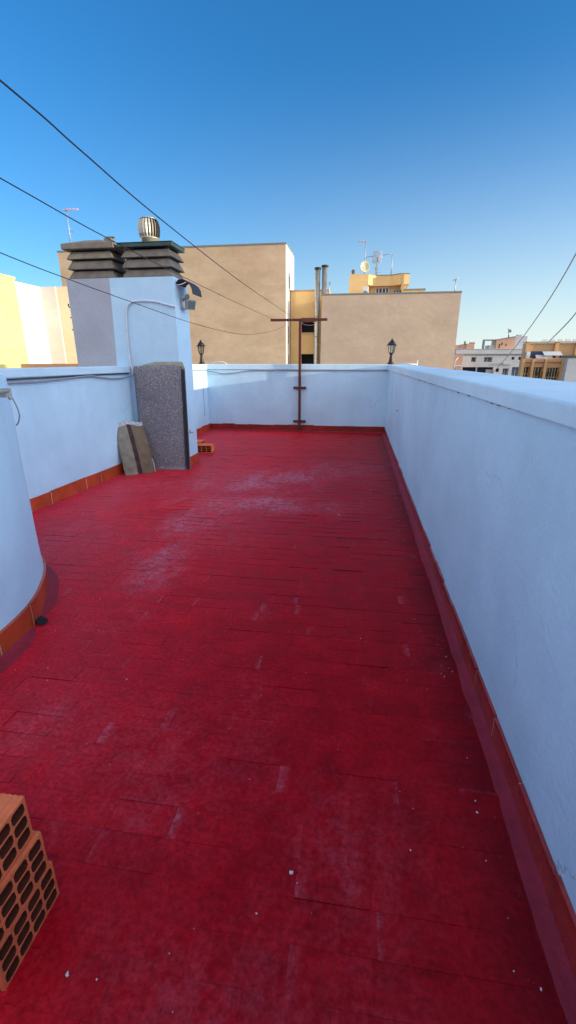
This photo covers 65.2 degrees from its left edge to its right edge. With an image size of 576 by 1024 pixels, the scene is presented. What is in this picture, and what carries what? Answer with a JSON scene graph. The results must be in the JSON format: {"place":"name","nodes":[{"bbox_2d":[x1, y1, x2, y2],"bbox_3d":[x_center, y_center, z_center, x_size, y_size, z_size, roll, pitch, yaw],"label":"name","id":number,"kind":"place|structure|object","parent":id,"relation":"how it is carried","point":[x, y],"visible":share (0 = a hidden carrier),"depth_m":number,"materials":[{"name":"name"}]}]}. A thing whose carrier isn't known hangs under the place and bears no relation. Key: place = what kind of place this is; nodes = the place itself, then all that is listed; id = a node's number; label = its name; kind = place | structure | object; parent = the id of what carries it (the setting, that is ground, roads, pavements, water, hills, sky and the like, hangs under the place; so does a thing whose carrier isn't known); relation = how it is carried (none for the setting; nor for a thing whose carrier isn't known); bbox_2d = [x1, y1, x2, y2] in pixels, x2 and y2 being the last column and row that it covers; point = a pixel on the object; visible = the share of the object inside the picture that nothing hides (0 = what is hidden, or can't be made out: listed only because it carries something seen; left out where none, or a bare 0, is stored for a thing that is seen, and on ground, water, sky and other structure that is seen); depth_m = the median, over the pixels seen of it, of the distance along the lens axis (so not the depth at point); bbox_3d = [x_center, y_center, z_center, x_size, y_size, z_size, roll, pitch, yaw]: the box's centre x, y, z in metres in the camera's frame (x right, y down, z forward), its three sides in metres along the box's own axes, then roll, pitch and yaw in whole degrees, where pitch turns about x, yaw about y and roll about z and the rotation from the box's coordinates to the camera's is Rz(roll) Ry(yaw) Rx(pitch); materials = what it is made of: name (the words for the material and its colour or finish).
{"place":"outdoors","nodes":[
{"label":"outdoors","id":0,"kind":"place"},
{"bbox_2d":[57,242,294,363],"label":"apartment building","id":1,"kind":"structure","parent":0,"point":[265,270],"depth_m":30.03,"materials":[{"name":"beige paint"}]},
{"bbox_2d":[64,207,78,241],"bbox_3d":[-14.688,-19.311,30.911,1.100,2.770,0.400,3,19,8],"label":"antenna mast","id":2,"kind":"object","parent":1,"relation":"on","point":[77,209],"visible":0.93,"depth_m":30.69,"materials":[{"name":"metal"}]},
{"bbox_2d":[0,430,567,1023],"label":"floor","id":3,"kind":"structure","parent":0,"point":[234,708],"depth_m":1.58,"materials":[{"name":"red paint"}]},
{"bbox_2d":[0,375,58,673],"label":"curved wall","id":4,"kind":"structure","parent":3,"relation":"on","point":[29,586],"depth_m":2.31,"materials":[{"name":"white paint"}]},
{"bbox_2d":[0,388,19,425],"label":"cable stub","id":5,"kind":"object","parent":4,"relation":"attached to","point":[5,392],"visible":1,"depth_m":2.14,"materials":[{"name":"grey plastic"}]},
{"bbox_2d":[0,860,58,990],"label":"hollow brick","id":6,"kind":"object","parent":3,"relation":"on","point":[17,941],"visible":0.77,"depth_m":1.09,"materials":[{"name":"brick"}]},
{"bbox_2d":[0,830,48,943],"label":"hollow brick","id":7,"kind":"object","parent":6,"relation":"on","point":[21,880],"visible":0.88,"depth_m":1.06,"materials":[{"name":"brick"}]},
{"bbox_2d":[0,793,32,882],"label":"hollow brick","id":8,"kind":"object","parent":7,"relation":"on","point":[16,832],"visible":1,"depth_m":1.05,"materials":[{"name":"brick"}]},
{"bbox_2d":[0,366,134,511],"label":"parapet wall","id":9,"kind":"structure","parent":3,"relation":"on","point":[66,430],"depth_m":4.65,"materials":[{"name":"white paint"}]},
{"bbox_2d":[6,373,129,380],"bbox_3d":[-2.231,-1.379,4.585,0.030,0.017,2.315,4,19,11],"label":"wall cable","id":10,"kind":"object","parent":9,"relation":"attached to","point":[62,376],"depth_m":4.43,"materials":[{"name":"plastic"}]},
{"bbox_2d":[7,373,131,383],"bbox_3d":[-2.225,-1.355,4.588,0.028,0.066,2.408,4,19,11],"label":"wall cable","id":11,"kind":"object","parent":9,"relation":"attached to","point":[66,378],"depth_m":4.51,"materials":[{"name":"plastic"}]},
{"bbox_2d":[66,276,199,464],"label":"chimney block","id":12,"kind":"structure","parent":3,"relation":"on","point":[109,330],"depth_m":5.55,"materials":[{"name":"white paint"}]},
{"bbox_2d":[60,240,126,278],"bbox_3d":[-2.340,-3.080,5.536,0.665,0.435,0.423,3,19,8],"label":"louvre vent","id":13,"kind":"object","parent":12,"relation":"on","point":[96,258],"visible":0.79,"depth_m":5.40,"materials":[{"name":"concrete"}]},
{"bbox_2d":[104,236,115,241],"bbox_3d":[-2.124,-3.257,5.383,0.130,0.057,0.080,3,19,8],"label":"stone","id":14,"kind":"object","parent":13,"relation":"on","point":[109,237],"visible":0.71,"depth_m":5.35,"materials":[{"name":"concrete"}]},
{"bbox_2d":[116,240,184,278],"bbox_3d":[-1.637,-3.017,5.460,0.685,0.364,0.439,3,19,8],"label":"louvre vent","id":15,"kind":"object","parent":12,"relation":"on","point":[164,254],"visible":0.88,"depth_m":5.31,"materials":[{"name":"concrete"}]},
{"bbox_2d":[138,216,159,241],"bbox_3d":[-1.659,-3.354,5.384,0.258,0.321,0.255,3,19,8],"label":"turbine cowl","id":16,"kind":"object","parent":15,"relation":"on","point":[148,228],"visible":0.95,"depth_m":5.31,"materials":[{"name":"metal"}]},
{"bbox_2d":[180,294,195,309],"bbox_3d":[-1.229,-2.590,5.566,0.170,0.180,0.134,3,19,8],"label":"security lamp","id":17,"kind":"object","parent":12,"relation":"attached to","point":[187,303],"visible":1,"depth_m":5.54,"materials":[{"name":"grey plastic"}]},
{"bbox_2d":[176,279,201,297],"bbox_3d":[-1.214,-2.737,5.516,0.208,0.167,0.330,3,19,8],"label":"bent hood","id":18,"kind":"object","parent":12,"relation":"attached to","point":[196,291],"visible":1,"depth_m":5.46,"materials":[{"name":"grey metal"}]},
{"bbox_2d":[117,420,155,474],"bbox_3d":[-1.910,-0.815,5.638,0.417,0.647,0.220,-11,22,-30],"label":"stone slab","id":19,"kind":"object","parent":3,"relation":"on","point":[135,450],"visible":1,"depth_m":5.61,"materials":[{"name":"beige stone"}]},
{"bbox_2d":[133,365,185,469],"bbox_3d":[-1.633,-1.196,5.755,0.620,1.298,0.116,3,19,8],"label":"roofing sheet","id":20,"kind":"object","parent":3,"relation":"on","point":[159,395],"visible":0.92,"depth_m":5.73,"materials":[{"name":"grey stone"}]},
{"bbox_2d":[141,362,190,468],"bbox_3d":[-1.597,-1.219,5.768,0.635,1.335,0.110,3,19,8],"label":"backing board","id":21,"kind":"object","parent":3,"relation":"on","point":[187,448],"visible":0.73,"depth_m":5.68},
{"bbox_2d":[192,364,209,435],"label":"parapet wall","id":22,"kind":"structure","parent":3,"relation":"on","point":[200,382],"depth_m":8.71,"materials":[{"name":"white paint"}]},
{"bbox_2d":[197,340,204,363],"bbox_3d":[-1.727,-3.187,8.970,0.200,0.456,0.173,3,19,8],"label":"lantern","id":23,"kind":"object","parent":22,"relation":"on","point":[200,344],"visible":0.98,"depth_m":8.96,"materials":[{"name":"black metal"}]},
{"bbox_2d":[197,443,213,452],"bbox_3d":[-1.294,-1.002,7.047,0.245,0.115,0.200,1,19,2],"label":"hollow brick","id":24,"kind":"object","parent":3,"relation":"on","point":[205,447],"visible":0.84,"depth_m":7.01,"materials":[{"name":"brick"}]},
{"bbox_2d":[36,440,533,982],"bbox_3d":[-0.463,-0.226,4.901,3.291,0.002,8.598,3,19,8],"label":"floor grit","id":25,"kind":"object","parent":3,"relation":"on","point":[444,676],"visible":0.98,"depth_m":2.05,"materials":[{"name":"white paint"}]},
{"bbox_2d":[207,364,388,433],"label":"parapet wall","id":26,"kind":"structure","parent":3,"relation":"on","point":[343,401],"depth_m":8.87,"materials":[{"name":"white paint"}]},
{"bbox_2d":[193,370,386,373],"bbox_3d":[-0.062,-2.316,7.530,3.504,0.099,2.561,3,19,8],"label":"wall cable","id":27,"kind":"object","parent":26,"relation":"attached to","point":[292,370],"depth_m":8.66,"materials":[{"name":"grey plastic"}]},
{"bbox_2d":[271,318,327,431],"bbox_3d":[0.202,-2.594,8.690,1.060,2.112,0.091,3,19,8],"label":"clothes pole","id":28,"kind":"object","parent":26,"relation":"attached to","point":[299,387],"visible":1,"depth_m":8.57,"materials":[{"name":"brown metal"}]},
{"bbox_2d":[0,177,271,318],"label":"clothes line","id":29,"kind":"object","parent":28,"relation":"attached to","point":[101,234],"visible":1,"depth_m":2.46,"materials":[{"name":"plastic"}]},
{"bbox_2d":[0,252,287,334],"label":"clothes line","id":30,"kind":"object","parent":28,"relation":"attached to","point":[116,296],"visible":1,"depth_m":3.33,"materials":[{"name":"plastic"}]},
{"bbox_2d":[0,79,296,319],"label":"clothes line","id":31,"kind":"object","parent":28,"relation":"attached to","point":[32,107],"visible":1,"depth_m":1.68,"materials":[{"name":"plastic"}]},
{"bbox_2d":[0,0,575,348],"label":"sky","id":32,"kind":"structure","parent":0,"point":[437,135],"materials":[{"name":"blue"}]},
{"bbox_2d":[320,291,461,368],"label":"apartment building","id":33,"kind":"structure","parent":0,"point":[366,328],"depth_m":29.29,"materials":[{"name":"beige paint"}]},
{"bbox_2d":[363,286,368,292],"bbox_3d":[5.603,-15.708,32.622,0.420,1.090,0.382,3,19,8],"label":"air conditioner","id":34,"kind":"object","parent":33,"relation":"on","point":[365,289],"visible":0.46,"depth_m":32.36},
{"bbox_2d":[349,269,425,292],"bbox_3d":[7.530,-16.907,34.733,5.550,2.840,4.000,3,19,8],"label":"penthouse","id":35,"kind":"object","parent":33,"relation":"on","point":[398,282],"visible":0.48,"depth_m":33.12,"materials":[{"name":"yellow paint"}]},
{"bbox_2d":[358,239,382,273],"bbox_3d":[5.942,-18.530,32.699,1.783,2.352,0.940,3,19,8],"label":"antenna mast","id":36,"kind":"object","parent":35,"relation":"on","point":[365,266],"visible":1,"depth_m":32.85,"materials":[{"name":"metal"}]},
{"bbox_2d":[375,256,380,274],"bbox_3d":[6.586,-18.019,32.922,0.464,1.220,0.226,3,19,8],"label":"antenna mast","id":37,"kind":"object","parent":35,"relation":"on","point":[376,272],"visible":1,"depth_m":32.91,"materials":[{"name":"metal"}]},
{"bbox_2d":[375,287,388,292],"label":"window","id":38,"kind":"structure","parent":35,"relation":"in","point":[378,289],"depth_m":33.97,"materials":[{"name":"white glass"}]},
{"bbox_2d":[453,354,462,369],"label":"house","id":39,"kind":"structure","parent":0,"point":[457,364],"depth_m":96.52,"materials":[{"name":"paint"}]},
{"bbox_2d":[455,341,474,348],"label":"apartment building","id":40,"kind":"structure","parent":0,"point":[470,345],"depth_m":125.82,"materials":[{"name":"orange brick"}]},
{"bbox_2d":[455,349,521,375],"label":"apartment building","id":41,"kind":"structure","parent":0,"point":[484,360],"depth_m":99.27,"materials":[{"name":"white paint"}]},
{"bbox_2d":[462,367,491,372],"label":"window","id":42,"kind":"structure","parent":41,"relation":"in","point":[479,369],"depth_m":100.88,"materials":[{"name":"black glass"}]},
{"bbox_2d":[484,357,490,361],"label":"window","id":43,"kind":"structure","parent":41,"relation":"in","point":[486,359],"depth_m":99.95,"materials":[{"name":"glass"}]},
{"bbox_2d":[482,339,495,348],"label":"pergola","id":44,"kind":"object","parent":41,"relation":"on","point":[483,342],"visible":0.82,"depth_m":100.26,"materials":[{"name":"white metal"}]},
{"bbox_2d":[502,368,507,374],"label":"window","id":45,"kind":"structure","parent":41,"relation":"in","point":[505,370],"depth_m":100.17,"materials":[{"name":"glass"}]},
{"bbox_2d":[485,335,527,348],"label":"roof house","id":46,"kind":"structure","parent":41,"relation":"on","point":[508,343],"depth_m":99.33,"materials":[{"name":"orange paint"}]},
{"bbox_2d":[511,367,518,375],"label":"window","id":47,"kind":"structure","parent":41,"relation":"in","point":[514,369],"depth_m":99.90,"materials":[{"name":"glass"}]},
{"bbox_2d":[494,253,575,370],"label":"rope","id":48,"kind":"object","parent":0,"point":[544,306],"visible":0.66,"depth_m":9.41,"materials":[{"name":"metal"}]},
{"bbox_2d":[517,339,575,380],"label":"apartment building","id":49,"kind":"structure","parent":0,"point":[540,360],"depth_m":69.09,"materials":[{"name":"paint"}]},
{"bbox_2d":[523,367,528,376],"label":"window","id":50,"kind":"structure","parent":49,"relation":"in","point":[525,374],"depth_m":68.71,"materials":[{"name":"black glass"}]},
{"bbox_2d":[532,367,541,378],"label":"window","id":51,"kind":"structure","parent":49,"relation":"in","point":[536,369],"depth_m":68.46,"materials":[{"name":"black glass"}]},
{"bbox_2d":[545,368,557,379],"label":"window","id":52,"kind":"structure","parent":49,"relation":"in","point":[549,371],"depth_m":68.23,"materials":[{"name":"black glass"}]},
{"bbox_2d":[543,313,575,343],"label":"rope","id":53,"kind":"object","parent":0,"point":[561,328],"visible":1,"depth_m":9.00,"materials":[{"name":"metal"}]},
{"label":"ground","id":54,"kind":"structure","parent":0,"visible":0},
{"bbox_2d":[0,274,51,363],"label":"house","id":55,"kind":"structure","parent":54,"relation":"on","point":[23,335],"depth_m":12.11,"materials":[{"name":"beige paint"}]},
{"bbox_2d":[40,286,77,363],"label":"house","id":56,"kind":"structure","parent":54,"relation":"on","point":[58,319],"depth_m":13.01,"materials":[{"name":"beige paint"}]},
{"bbox_2d":[290,289,330,363],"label":"apartment building","id":57,"kind":"structure","parent":54,"relation":"on","point":[302,303],"depth_m":31.63,"materials":[{"name":"yellow paint"}]},
{"bbox_2d":[302,322,313,332],"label":"window","id":58,"kind":"structure","parent":57,"relation":"in","point":[308,327],"depth_m":31.95,"materials":[{"name":"black glass"}]},
{"bbox_2d":[302,354,313,363],"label":"window","id":59,"kind":"structure","parent":57,"relation":"in","point":[306,358],"depth_m":32.62,"materials":[{"name":"black glass"}]},
{"bbox_2d":[314,267,320,363],"bbox_3d":[1.973,-5.643,33.310,0.454,22.190,0.454,3,19,8],"label":"flue pipe","id":60,"kind":"object","parent":54,"relation":"on","point":[317,313],"visible":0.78,"depth_m":30.54,"materials":[{"name":"metal"}]},
{"bbox_2d":[320,265,328,353],"bbox_3d":[2.440,-5.699,33.271,0.474,22.320,0.474,3,19,8],"label":"flue pipe","id":61,"kind":"object","parent":54,"relation":"on","point":[324,277],"visible":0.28,"depth_m":29.87,"materials":[{"name":"metal"}]},
{"bbox_2d":[561,358,575,381],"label":"party wall","id":62,"kind":"structure","parent":54,"relation":"on","point":[569,371],"depth_m":66.12,"materials":[{"name":"white paint"}]},
{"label":"neighbour roof","id":63,"kind":"structure","parent":54,"relation":"on","visible":0},
{"bbox_2d":[0,364,77,367],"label":"neighbour parapet","id":64,"kind":"structure","parent":63,"relation":"on","point":[32,365],"depth_m":9.33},
{"bbox_3d":[-1.026,7.703,4.881,4.430,14.988,14.600,3,19,8],"label":"terrace building","id":65,"kind":"object","parent":54,"relation":"on","visible":0},
{"bbox_2d":[382,364,575,1023],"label":"parapet wall","id":66,"kind":"structure","parent":65,"relation":"on","point":[483,466],"depth_m":1.54,"materials":[{"name":"white paint"}]},
{"bbox_2d":[387,338,396,363],"bbox_3d":[1.944,-3.016,8.462,0.200,0.456,0.173,3,19,8],"label":"lantern","id":67,"kind":"object","parent":66,"relation":"on","point":[391,342],"visible":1,"depth_m":8.45,"materials":[{"name":"black metal"}]}
]}

